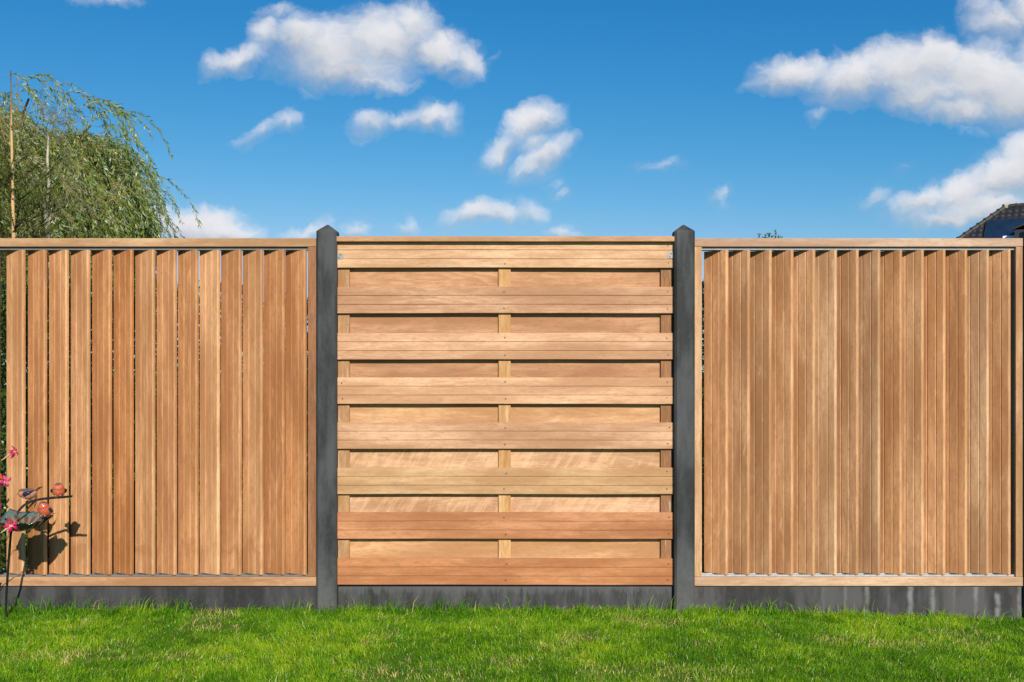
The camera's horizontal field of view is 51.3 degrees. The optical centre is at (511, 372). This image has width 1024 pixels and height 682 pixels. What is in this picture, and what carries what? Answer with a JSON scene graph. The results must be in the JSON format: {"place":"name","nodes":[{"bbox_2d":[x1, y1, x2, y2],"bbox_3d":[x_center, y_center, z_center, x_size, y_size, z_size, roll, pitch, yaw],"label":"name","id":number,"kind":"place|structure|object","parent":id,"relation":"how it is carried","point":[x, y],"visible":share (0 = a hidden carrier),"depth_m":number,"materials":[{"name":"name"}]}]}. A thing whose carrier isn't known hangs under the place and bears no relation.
{"place":"outdoors","nodes":[
{"label":"outdoors","id":0,"kind":"place"},
{"bbox_2d":[0,373,1023,681],"bbox_3d":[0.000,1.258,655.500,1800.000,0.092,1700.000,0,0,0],"label":"ground","id":1,"kind":"structure","parent":0,"point":[538,667],"depth_m":4.69,"materials":[{"name":"green plant"}]},
{"bbox_2d":[0,446,17,533],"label":"flowering plant","id":2,"kind":"object","parent":1,"relation":"on","point":[4,483],"visible":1,"depth_m":5.06,"materials":[{"name":"pink plant"}]},
{"bbox_2d":[0,483,72,617],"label":"bird bath","id":3,"kind":"object","parent":1,"relation":"on","point":[27,520],"visible":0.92,"depth_m":5.17,"materials":[{"name":"grey metal"}]},
{"bbox_2d":[0,71,134,429],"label":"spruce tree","id":4,"kind":"object","parent":1,"relation":"on","point":[13,222],"visible":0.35,"depth_m":11.98,"materials":[{"name":"green plant"}]},
{"bbox_2d":[0,88,156,324],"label":"tree","id":5,"kind":"object","parent":1,"relation":"on","point":[48,180],"visible":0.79,"depth_m":13.99,"materials":[{"name":"plant"}]},
{"bbox_2d":[0,73,203,407],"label":"willow tree","id":6,"kind":"object","parent":1,"relation":"on","point":[110,167],"visible":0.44,"depth_m":23.55,"materials":[{"name":"green plant"}]},
{"bbox_2d":[0,586,315,610],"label":"base board","id":7,"kind":"object","parent":1,"relation":"on","point":[225,597],"visible":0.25,"depth_m":5.51,"materials":[{"name":"concrete"}]},
{"bbox_2d":[0,238,315,585],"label":"louvre panel","id":8,"kind":"object","parent":7,"relation":"on","point":[274,411],"visible":0.94,"depth_m":5.52,"materials":[{"name":"brown wood"}]},
{"bbox_2d":[1,277,343,585],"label":"hedge","id":9,"kind":"object","parent":1,"relation":"on","point":[3,430],"visible":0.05,"depth_m":5.87,"materials":[{"name":"green plant"}]},
{"bbox_2d":[316,225,338,612],"bbox_3d":[-0.951,0.410,5.512,0.104,2.341,0.104,0,0,0],"label":"concrete post","id":10,"kind":"object","parent":1,"relation":"on","point":[327,585],"visible":0.84,"depth_m":5.46,"materials":[{"name":"grey concrete"}]},
{"bbox_2d":[338,586,672,610],"bbox_3d":[-0.033,1.256,5.527,1.730,0.296,0.035,0,0,0],"label":"base board","id":11,"kind":"object","parent":1,"relation":"on","point":[562,597],"visible":0.45,"depth_m":5.51,"materials":[{"name":"concrete"}]},
{"bbox_2d":[337,236,673,584],"bbox_3d":[-0.035,0.200,5.517,1.744,1.795,0.090,0,0,0],"label":"board panel","id":12,"kind":"object","parent":11,"relation":"on","point":[505,403],"visible":1,"depth_m":5.50,"materials":[{"name":"brown wood"}]},
{"bbox_2d":[672,225,694,612],"bbox_3d":[0.885,0.410,5.512,0.104,2.341,0.104,0,0,0],"label":"concrete post","id":13,"kind":"object","parent":1,"relation":"on","point":[683,411],"visible":0.84,"depth_m":5.46,"materials":[{"name":"grey concrete"}]},
{"bbox_2d":[651,230,839,585],"bbox_3d":[1.295,0.235,5.873,1.071,2.025,0.537,0,0,0],"label":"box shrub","id":14,"kind":"object","parent":1,"relation":"on","point":[769,233],"visible":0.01,"depth_m":5.77,"materials":[{"name":"green plant"}]},
{"bbox_2d":[695,586,1022,620],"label":"base board","id":15,"kind":"object","parent":1,"relation":"on","point":[964,600],"visible":0.36,"depth_m":5.51,"materials":[{"name":"concrete"}]},
{"bbox_2d":[695,238,1023,585],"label":"louvre panel","id":16,"kind":"object","parent":15,"relation":"on","point":[863,406],"visible":0.98,"depth_m":5.53,"materials":[{"name":"brown wood"}]},
{"bbox_2d":[956,203,1023,237],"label":"house","id":17,"kind":"structure","parent":1,"relation":"on","point":[1005,221],"depth_m":47.21,"materials":[{"name":"tile"}]},
{"bbox_2d":[1019,230,1023,618],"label":"concrete post","id":18,"kind":"object","parent":1,"relation":"on","point":[1021,234],"visible":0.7,"depth_m":5.51,"materials":[{"name":"grey concrete"}]},
{"bbox_2d":[0,0,1023,372],"label":"sky","id":19,"kind":"structure","parent":0,"point":[277,118],"materials":[{"name":"blue"}]}
]}

